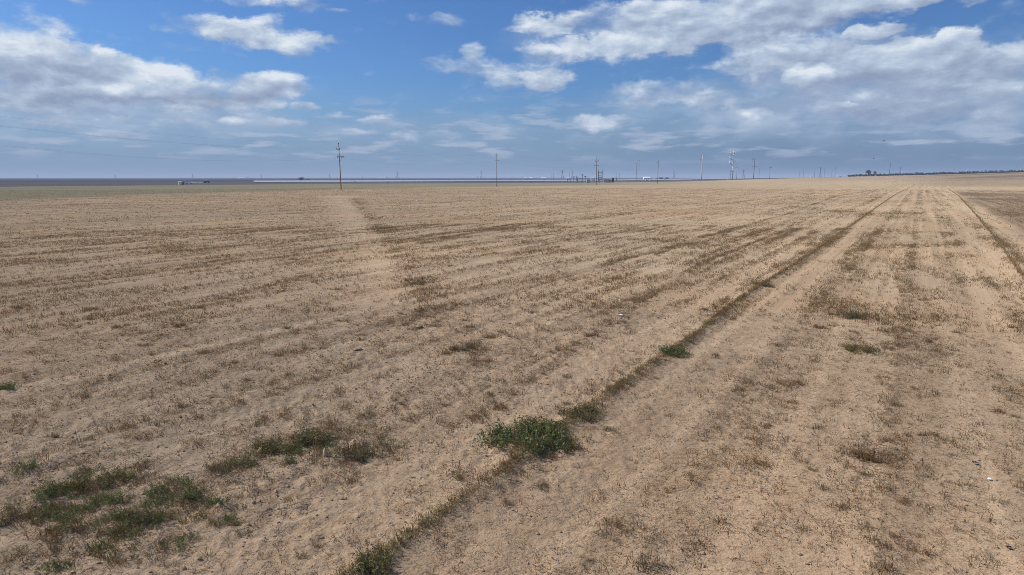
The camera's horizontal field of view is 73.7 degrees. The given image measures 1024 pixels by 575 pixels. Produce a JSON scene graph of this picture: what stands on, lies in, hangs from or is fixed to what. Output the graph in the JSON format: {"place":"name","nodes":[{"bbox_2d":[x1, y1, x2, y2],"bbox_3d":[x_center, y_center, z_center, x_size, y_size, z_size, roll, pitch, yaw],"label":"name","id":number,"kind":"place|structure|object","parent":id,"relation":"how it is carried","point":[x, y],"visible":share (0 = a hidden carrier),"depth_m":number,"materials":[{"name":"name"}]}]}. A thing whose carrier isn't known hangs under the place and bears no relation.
{"place":"outdoors","nodes":[
{"label":"outdoors","id":0,"kind":"place"},
{"bbox_2d":[0,172,1023,574],"bbox_3d":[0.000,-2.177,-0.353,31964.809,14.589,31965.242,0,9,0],"label":"ground","id":1,"kind":"structure","parent":0,"point":[586,478],"depth_m":17.23,"materials":[{"name":"soil"}]},
{"bbox_2d":[0,380,19,389],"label":"green weed","id":2,"kind":"object","parent":1,"relation":"on","point":[5,386],"visible":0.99,"depth_m":16.22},
{"bbox_2d":[1,502,20,508],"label":"ragged weed","id":3,"kind":"object","parent":1,"relation":"on","point":[10,505],"visible":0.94,"depth_m":10.40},
{"bbox_2d":[0,543,28,563],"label":"ragged weed","id":4,"kind":"object","parent":1,"relation":"on","point":[19,555],"visible":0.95,"depth_m":9.08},
{"bbox_2d":[0,506,42,526],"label":"olive weed","id":5,"kind":"object","parent":1,"relation":"on","point":[12,515],"visible":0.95,"depth_m":10.03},
{"bbox_2d":[8,459,41,475],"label":"ragged weed","id":6,"kind":"object","parent":1,"relation":"on","point":[26,466],"visible":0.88,"depth_m":11.81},
{"bbox_2d":[22,459,38,468],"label":"ragged weed","id":7,"kind":"object","parent":1,"relation":"on","point":[33,462],"visible":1,"depth_m":11.81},
{"bbox_2d":[30,483,49,493],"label":"ragged weed","id":8,"kind":"object","parent":1,"relation":"on","point":[32,491],"visible":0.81,"depth_m":10.90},
{"bbox_2d":[28,483,62,500],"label":"ragged weed","id":9,"kind":"object","parent":1,"relation":"on","point":[43,491],"visible":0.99,"depth_m":10.71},
{"bbox_2d":[34,505,61,520],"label":"ragged weed","id":10,"kind":"object","parent":1,"relation":"on","point":[47,513],"visible":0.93,"depth_m":10.16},
{"bbox_2d":[23,497,73,521],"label":"olive weed","id":11,"kind":"object","parent":1,"relation":"on","point":[53,504],"visible":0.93,"depth_m":10.31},
{"bbox_2d":[31,555,74,573],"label":"ragged weed","id":12,"kind":"object","parent":1,"relation":"on","point":[54,564],"visible":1,"depth_m":8.79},
{"bbox_2d":[39,486,68,499],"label":"ragged weed","id":13,"kind":"object","parent":1,"relation":"on","point":[65,493],"visible":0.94,"depth_m":10.79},
{"bbox_2d":[42,522,66,533],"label":"ragged weed","id":14,"kind":"object","parent":1,"relation":"on","point":[54,528],"visible":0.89,"depth_m":9.67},
{"bbox_2d":[44,528,67,543],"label":"dry tuft","id":15,"kind":"object","parent":1,"relation":"on","point":[55,536],"visible":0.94,"depth_m":9.49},
{"bbox_2d":[49,509,69,521],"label":"ragged weed","id":16,"kind":"object","parent":1,"relation":"on","point":[60,517],"visible":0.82,"depth_m":10.11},
{"bbox_2d":[43,475,79,489],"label":"ragged weed","id":17,"kind":"object","parent":1,"relation":"on","point":[60,483],"visible":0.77,"depth_m":11.00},
{"bbox_2d":[51,505,78,520],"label":"ragged weed","id":18,"kind":"object","parent":1,"relation":"on","point":[67,513],"visible":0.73,"depth_m":10.22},
{"bbox_2d":[46,448,95,468],"bbox_3d":[-7.924,3.028,12.275,0.412,0.084,0.936,7,11,37],"label":"dead stick","id":19,"kind":"object","parent":1,"relation":"on","point":[70,457],"visible":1,"depth_m":12.21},
{"bbox_2d":[59,513,87,524],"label":"ragged weed","id":20,"kind":"object","parent":1,"relation":"on","point":[75,519],"visible":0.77,"depth_m":10.02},
{"bbox_2d":[66,483,80,498],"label":"ragged weed","id":21,"kind":"object","parent":1,"relation":"on","point":[72,491],"visible":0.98,"depth_m":10.87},
{"bbox_2d":[51,467,97,496],"bbox_3d":[-7.032,3.172,11.089,0.630,0.213,0.835,4,10,23],"label":"green weed","id":22,"kind":"object","parent":1,"relation":"on","point":[82,484],"visible":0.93,"depth_m":11.04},
{"bbox_2d":[69,490,88,499],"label":"ragged weed","id":23,"kind":"object","parent":1,"relation":"on","point":[80,493],"visible":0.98,"depth_m":10.83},
{"bbox_2d":[75,391,92,398],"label":"dry tuft","id":24,"kind":"object","parent":1,"relation":"on","point":[86,397],"visible":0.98,"depth_m":15.74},
{"bbox_2d":[59,509,113,538],"bbox_3d":[-6.106,3.399,9.869,0.631,0.190,0.824,0,9,0],"label":"green weed","id":25,"kind":"object","parent":1,"relation":"on","point":[81,529],"visible":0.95,"depth_m":9.75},
{"bbox_2d":[72,462,103,474],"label":"ragged weed","id":26,"kind":"object","parent":1,"relation":"on","point":[84,468],"visible":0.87,"depth_m":11.75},
{"bbox_2d":[71,496,106,513],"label":"ragged weed","id":27,"kind":"object","parent":1,"relation":"on","point":[82,509],"visible":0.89,"depth_m":10.39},
{"bbox_2d":[89,513,107,527],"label":"ragged weed","id":28,"kind":"object","parent":1,"relation":"on","point":[96,521],"visible":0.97,"depth_m":9.97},
{"bbox_2d":[82,491,116,510],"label":"ragged weed","id":29,"kind":"object","parent":1,"relation":"on","point":[96,497],"visible":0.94,"depth_m":10.52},
{"bbox_2d":[78,536,123,560],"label":"green weed","id":30,"kind":"object","parent":1,"relation":"on","point":[99,546],"visible":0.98,"depth_m":9.20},
{"bbox_2d":[90,476,118,489],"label":"ragged weed","id":31,"kind":"object","parent":1,"relation":"on","point":[104,483],"visible":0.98,"depth_m":11.15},
{"bbox_2d":[100,551,119,564],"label":"ragged weed","id":32,"kind":"object","parent":1,"relation":"on","point":[108,562],"visible":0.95,"depth_m":8.97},
{"bbox_2d":[83,464,136,489],"bbox_3d":[-6.712,3.135,11.369,0.825,0.230,0.727,0,9,0],"label":"green weed","id":33,"kind":"object","parent":1,"relation":"on","point":[107,475],"visible":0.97,"depth_m":11.38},
{"bbox_2d":[102,508,125,522],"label":"ragged weed","id":34,"kind":"object","parent":1,"relation":"on","point":[111,515],"visible":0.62,"depth_m":10.09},
{"bbox_2d":[103,490,131,505],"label":"ragged weed","id":35,"kind":"object","parent":1,"relation":"on","point":[120,499],"visible":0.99,"depth_m":10.56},
{"bbox_2d":[124,553,142,567],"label":"ragged weed","id":36,"kind":"object","parent":1,"relation":"on","point":[133,556],"visible":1,"depth_m":8.98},
{"bbox_2d":[122,531,148,544],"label":"ragged weed","id":37,"kind":"object","parent":1,"relation":"on","point":[130,538],"visible":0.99,"depth_m":9.50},
{"bbox_2d":[102,506,169,539],"bbox_3d":[-5.424,3.353,9.869,0.835,0.281,0.888,0,9,0],"label":"green weed","id":38,"kind":"object","parent":1,"relation":"on","point":[150,514],"visible":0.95,"depth_m":9.85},
{"bbox_2d":[125,538,150,551],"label":"ragged weed","id":39,"kind":"object","parent":1,"relation":"on","point":[134,546],"visible":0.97,"depth_m":9.24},
{"bbox_2d":[131,493,154,506],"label":"ragged weed","id":40,"kind":"object","parent":1,"relation":"on","point":[146,502],"visible":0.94,"depth_m":10.48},
{"bbox_2d":[136,343,152,346],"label":"dry tuft","id":41,"kind":"object","parent":1,"relation":"on","point":[145,344],"visible":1,"depth_m":20.44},
{"bbox_2d":[139,513,163,527],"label":"ragged weed","id":42,"kind":"object","parent":1,"relation":"on","point":[155,523],"visible":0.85,"depth_m":9.91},
{"bbox_2d":[140,496,163,509],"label":"ragged weed","id":43,"kind":"object","parent":1,"relation":"on","point":[156,505],"visible":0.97,"depth_m":10.42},
{"bbox_2d":[142,481,173,500],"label":"green weed","id":44,"kind":"object","parent":1,"relation":"on","point":[149,492],"visible":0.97,"depth_m":10.84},
{"bbox_2d":[146,543,172,561],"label":"dry tuft","id":45,"kind":"object","parent":1,"relation":"on","point":[165,551],"visible":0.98,"depth_m":9.11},
{"bbox_2d":[152,535,170,550],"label":"ragged weed","id":46,"kind":"object","parent":1,"relation":"on","point":[164,542],"visible":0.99,"depth_m":9.30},
{"bbox_2d":[151,489,176,505],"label":"ragged weed","id":47,"kind":"object","parent":1,"relation":"on","point":[158,499],"visible":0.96,"depth_m":10.61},
{"bbox_2d":[155,555,176,568],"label":"dry tuft","id":48,"kind":"object","parent":1,"relation":"on","point":[164,565],"visible":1,"depth_m":8.86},
{"bbox_2d":[164,469,186,485],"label":"ragged weed","id":49,"kind":"object","parent":1,"relation":"on","point":[173,478],"visible":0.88,"depth_m":11.35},
{"bbox_2d":[171,473,194,493],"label":"ragged weed","id":50,"kind":"object","parent":1,"relation":"on","point":[184,482],"visible":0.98,"depth_m":11.09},
{"bbox_2d":[173,535,193,554],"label":"ragged weed","id":51,"kind":"object","parent":1,"relation":"on","point":[179,546],"visible":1,"depth_m":9.24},
{"bbox_2d":[169,529,199,545],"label":"ragged weed","id":52,"kind":"object","parent":1,"relation":"on","point":[180,537],"visible":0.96,"depth_m":9.49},
{"bbox_2d":[177,494,193,505],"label":"ragged weed","id":53,"kind":"object","parent":1,"relation":"on","point":[186,499],"visible":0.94,"depth_m":10.57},
{"bbox_2d":[170,486,204,501],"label":"green weed","id":54,"kind":"object","parent":1,"relation":"on","point":[187,493],"visible":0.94,"depth_m":10.74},
{"bbox_2d":[190,507,209,521],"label":"ragged weed","id":55,"kind":"object","parent":1,"relation":"on","point":[198,513],"visible":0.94,"depth_m":10.15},
{"bbox_2d":[191,492,215,506],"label":"ragged weed","id":56,"kind":"object","parent":1,"relation":"on","point":[201,499],"visible":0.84,"depth_m":10.61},
{"bbox_2d":[196,494,223,508],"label":"ragged weed","id":57,"kind":"object","parent":1,"relation":"on","point":[209,502],"visible":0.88,"depth_m":10.54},
{"bbox_2d":[204,515,222,527],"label":"dry tuft","id":58,"kind":"object","parent":1,"relation":"on","point":[213,522],"visible":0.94,"depth_m":9.86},
{"bbox_2d":[202,455,238,475],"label":"olive weed","id":59,"kind":"object","parent":1,"relation":"on","point":[225,468],"visible":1,"depth_m":11.77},
{"bbox_2d":[210,495,232,509],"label":"ragged weed","id":60,"kind":"object","parent":1,"relation":"on","point":[224,502],"visible":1,"depth_m":10.40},
{"bbox_2d":[218,509,238,522],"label":"ragged weed","id":61,"kind":"object","parent":1,"relation":"on","point":[231,515],"visible":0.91,"depth_m":10.06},
{"bbox_2d":[222,518,239,527],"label":"dry tuft","id":62,"kind":"object","parent":1,"relation":"on","point":[227,522],"visible":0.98,"depth_m":9.94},
{"bbox_2d":[227,501,246,510],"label":"ragged weed","id":63,"kind":"object","parent":1,"relation":"on","point":[236,505],"visible":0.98,"depth_m":10.37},
{"bbox_2d":[226,526,252,540],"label":"ragged weed","id":64,"kind":"object","parent":1,"relation":"on","point":[243,532],"visible":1,"depth_m":9.63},
{"bbox_2d":[236,457,259,466],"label":"ragged weed","id":65,"kind":"object","parent":1,"relation":"on","point":[248,463],"visible":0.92,"depth_m":12.00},
{"bbox_2d":[244,449,263,458],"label":"ragged weed","id":66,"kind":"object","parent":1,"relation":"on","point":[257,455],"visible":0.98,"depth_m":12.39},
{"bbox_2d":[252,435,284,458],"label":"green weed","id":67,"kind":"object","parent":1,"relation":"on","point":[268,446],"visible":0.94,"depth_m":12.66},
{"bbox_2d":[275,439,299,455],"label":"ragged weed","id":68,"kind":"object","parent":1,"relation":"on","point":[290,448],"visible":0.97,"depth_m":12.54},
{"bbox_2d":[278,452,301,466],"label":"ragged weed","id":69,"kind":"object","parent":1,"relation":"on","point":[289,461],"visible":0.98,"depth_m":12.06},
{"bbox_2d":[280,440,303,450],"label":"ragged weed","id":70,"kind":"object","parent":1,"relation":"on","point":[287,444],"visible":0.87,"depth_m":12.70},
{"bbox_2d":[257,492,339,516],"bbox_3d":[-3.301,3.278,10.559,1.334,0.146,0.259,-7,11,-36],"label":"dead stick","id":71,"kind":"object","parent":1,"relation":"on","point":[290,505],"visible":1,"depth_m":10.36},
{"bbox_2d":[288,446,311,455],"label":"ragged weed","id":72,"kind":"object","parent":1,"relation":"on","point":[301,451],"visible":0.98,"depth_m":12.52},
{"bbox_2d":[294,425,320,436],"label":"ragged weed","id":73,"kind":"object","parent":1,"relation":"on","point":[303,431],"visible":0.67,"depth_m":13.42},
{"bbox_2d":[290,427,330,447],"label":"green weed","id":74,"kind":"object","parent":1,"relation":"on","point":[314,440],"visible":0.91,"depth_m":12.97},
{"bbox_2d":[323,448,328,457],"bbox_3d":[-3.368,2.986,12.318,0.101,0.209,0.098,2,9,15],"label":"upright clod","id":75,"kind":"object","parent":1,"relation":"on","point":[325,453],"visible":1,"depth_m":12.29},
{"bbox_2d":[321,440,341,448],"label":"ragged weed","id":76,"kind":"object","parent":1,"relation":"on","point":[337,442],"visible":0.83,"depth_m":12.78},
{"bbox_2d":[336,142,343,189],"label":"utility pole","id":77,"kind":"object","parent":1,"relation":"on","point":[339,156],"visible":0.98,"depth_m":284.09,"materials":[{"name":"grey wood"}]},
{"bbox_2d":[341,474,359,483],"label":"dry tuft","id":78,"kind":"object","parent":1,"relation":"on","point":[351,478],"visible":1,"depth_m":11.36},
{"bbox_2d":[328,437,388,462],"bbox_3d":[-2.863,2.963,12.526,0.998,0.311,0.940,-7,11,-35],"label":"olive weed","id":79,"kind":"object","parent":1,"relation":"on","point":[363,451],"visible":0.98,"depth_m":12.49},
{"bbox_2d":[348,544,397,574],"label":"green weed","id":80,"kind":"object","parent":1,"relation":"on","point":[387,559],"visible":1,"depth_m":8.72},
{"bbox_2d":[372,437,389,447],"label":"ragged weed","id":81,"kind":"object","parent":1,"relation":"on","point":[381,444],"visible":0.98,"depth_m":13.00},
{"bbox_2d":[374,431,394,439],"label":"ragged weed","id":82,"kind":"object","parent":1,"relation":"on","point":[382,436],"visible":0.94,"depth_m":13.35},
{"bbox_2d":[376,441,407,451],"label":"olive weed","id":83,"kind":"object","parent":1,"relation":"on","point":[387,448],"visible":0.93,"depth_m":12.73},
{"bbox_2d":[351,198,452,305],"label":"strip weeds","id":84,"kind":"object","parent":1,"relation":"on","point":[399,259],"visible":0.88,"depth_m":39.94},
{"bbox_2d":[447,469,464,480],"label":"olive weed","id":85,"kind":"object","parent":1,"relation":"on","point":[460,476],"visible":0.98,"depth_m":11.45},
{"bbox_2d":[447,340,486,353],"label":"olive weed","id":86,"kind":"object","parent":1,"relation":"on","point":[470,346],"visible":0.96,"depth_m":20.04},
{"bbox_2d":[461,409,491,423],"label":"brown weed","id":87,"kind":"object","parent":1,"relation":"on","point":[474,415],"visible":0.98,"depth_m":14.32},
{"bbox_2d":[467,356,493,363],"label":"olive weed","id":88,"kind":"object","parent":1,"relation":"on","point":[485,359],"visible":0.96,"depth_m":18.80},
{"bbox_2d":[490,400,508,410],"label":"brown weed","id":89,"kind":"object","parent":1,"relation":"on","point":[498,407],"visible":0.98,"depth_m":14.96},
{"bbox_2d":[501,496,513,506],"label":"dry tuft","id":90,"kind":"object","parent":1,"relation":"on","point":[506,500],"visible":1,"depth_m":10.60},
{"bbox_2d":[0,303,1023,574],"bbox_3d":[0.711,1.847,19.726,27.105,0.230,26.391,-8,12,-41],"label":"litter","id":91,"kind":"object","parent":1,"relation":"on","point":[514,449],"visible":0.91,"depth_m":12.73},
{"bbox_2d":[0,188,1023,574],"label":"dry stubble","id":92,"kind":"object","parent":1,"relation":"on","point":[816,304],"visible":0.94,"depth_m":27.18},
{"bbox_2d":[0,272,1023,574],"bbox_3d":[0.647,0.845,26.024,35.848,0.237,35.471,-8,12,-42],"label":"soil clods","id":93,"kind":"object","parent":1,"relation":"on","point":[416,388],"visible":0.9,"depth_m":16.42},
{"bbox_2d":[472,415,577,459],"bbox_3d":[0.331,2.773,13.075,1.823,0.463,2.031,7,11,37],"label":"green weed","id":94,"kind":"object","parent":1,"relation":"on","point":[498,439],"visible":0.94,"depth_m":13.01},
{"bbox_2d":[507,410,567,437],"bbox_3d":[0.494,2.732,13.597,1.230,0.357,1.254,0,9,0],"label":"green weed","id":95,"kind":"object","parent":1,"relation":"on","point":[525,421],"visible":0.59,"depth_m":13.60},
{"bbox_2d":[535,479,550,491],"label":"dry tuft","id":96,"kind":"object","parent":1,"relation":"on","point":[545,485],"visible":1,"depth_m":11.20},
{"bbox_2d":[511,425,593,459],"bbox_3d":[0.764,2.882,12.827,1.379,0.328,1.606,9,13,44],"label":"green weed","id":97,"kind":"object","parent":1,"relation":"on","point":[548,449],"visible":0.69,"depth_m":12.73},
{"bbox_2d":[557,402,603,423],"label":"green weed","id":98,"kind":"object","parent":1,"relation":"on","point":[586,414],"visible":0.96,"depth_m":14.43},
{"bbox_2d":[580,554,596,568],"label":"dry tuft","id":99,"kind":"object","parent":1,"relation":"on","point":[584,565],"visible":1,"depth_m":8.92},
{"bbox_2d":[330,185,913,574],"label":"ridge weeds","id":100,"kind":"object","parent":1,"relation":"on","point":[688,339],"visible":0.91,"depth_m":12.41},
{"bbox_2d":[632,547,666,574],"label":"olive weed","id":101,"kind":"object","parent":1,"relation":"on","point":[652,562],"visible":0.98,"depth_m":8.83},
{"bbox_2d":[658,344,692,357],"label":"green weed","id":102,"kind":"object","parent":1,"relation":"on","point":[672,348],"visible":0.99,"depth_m":19.41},
{"bbox_2d":[691,459,710,469],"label":"dry tuft","id":103,"kind":"object","parent":1,"relation":"on","point":[702,464],"visible":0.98,"depth_m":11.96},
{"bbox_2d":[729,151,735,179],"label":"steel pole","id":104,"kind":"object","parent":1,"relation":"on","point":[732,171],"visible":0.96,"depth_m":943.56,"materials":[{"name":"grey metal"}]},
{"bbox_2d":[750,280,773,286],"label":"green weed","id":105,"kind":"object","parent":1,"relation":"on","point":[765,284],"visible":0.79,"depth_m":31.58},
{"bbox_2d":[785,378,804,385],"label":"dry tuft","id":106,"kind":"object","parent":1,"relation":"on","point":[786,380],"visible":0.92,"depth_m":16.84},
{"bbox_2d":[794,522,809,534],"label":"dry tuft","id":107,"kind":"object","parent":1,"relation":"on","point":[803,528],"visible":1,"depth_m":9.80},
{"bbox_2d":[816,480,834,492],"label":"dry tuft","id":108,"kind":"object","parent":1,"relation":"on","point":[821,487],"visible":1,"depth_m":11.09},
{"bbox_2d":[827,498,848,511],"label":"dry tuft","id":109,"kind":"object","parent":1,"relation":"on","point":[841,507],"visible":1,"depth_m":10.50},
{"bbox_2d":[834,309,883,319],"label":"olive weed","id":110,"kind":"object","parent":1,"relation":"on","point":[856,314],"visible":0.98,"depth_m":24.59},
{"bbox_2d":[843,341,886,354],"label":"green weed","id":111,"kind":"object","parent":1,"relation":"on","point":[848,347],"visible":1,"depth_m":19.78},
{"bbox_2d":[847,446,882,462],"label":"brown weed","id":112,"kind":"object","parent":1,"relation":"on","point":[862,454],"visible":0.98,"depth_m":12.36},
{"bbox_2d":[857,520,872,531],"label":"dry tuft","id":113,"kind":"object","parent":1,"relation":"on","point":[864,526],"visible":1,"depth_m":9.88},
{"bbox_2d":[867,558,902,574],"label":"brown weed","id":114,"kind":"object","parent":1,"relation":"on","point":[888,567],"visible":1,"depth_m":8.80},
{"bbox_2d":[876,435,894,442],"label":"dry tuft","id":115,"kind":"object","parent":1,"relation":"on","point":[883,441],"visible":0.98,"depth_m":13.17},
{"bbox_2d":[896,493,913,505],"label":"dry tuft","id":116,"kind":"object","parent":1,"relation":"on","point":[905,498],"visible":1,"depth_m":10.67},
{"bbox_2d":[902,430,926,436],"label":"dry tuft","id":117,"kind":"object","parent":1,"relation":"on","point":[911,433],"visible":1,"depth_m":13.47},
{"bbox_2d":[917,429,941,438],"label":"dry tuft","id":118,"kind":"object","parent":1,"relation":"on","point":[936,434],"visible":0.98,"depth_m":13.44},
{"bbox_2d":[848,170,1023,176],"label":"orchard row","id":119,"kind":"object","parent":1,"relation":"on","point":[964,172],"visible":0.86,"depth_m":1149.80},
{"bbox_2d":[949,189,1023,279],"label":"ridge weeds","id":120,"kind":"object","parent":1,"relation":"on","point":[1018,270],"visible":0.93,"depth_m":45.11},
{"bbox_2d":[991,407,1006,413],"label":"dry tuft","id":121,"kind":"object","parent":1,"relation":"on","point":[998,410],"visible":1,"depth_m":14.75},
{"bbox_2d":[0,0,1023,177],"label":"sky","id":122,"kind":"structure","parent":0,"point":[791,87],"materials":[{"name":"blue"}]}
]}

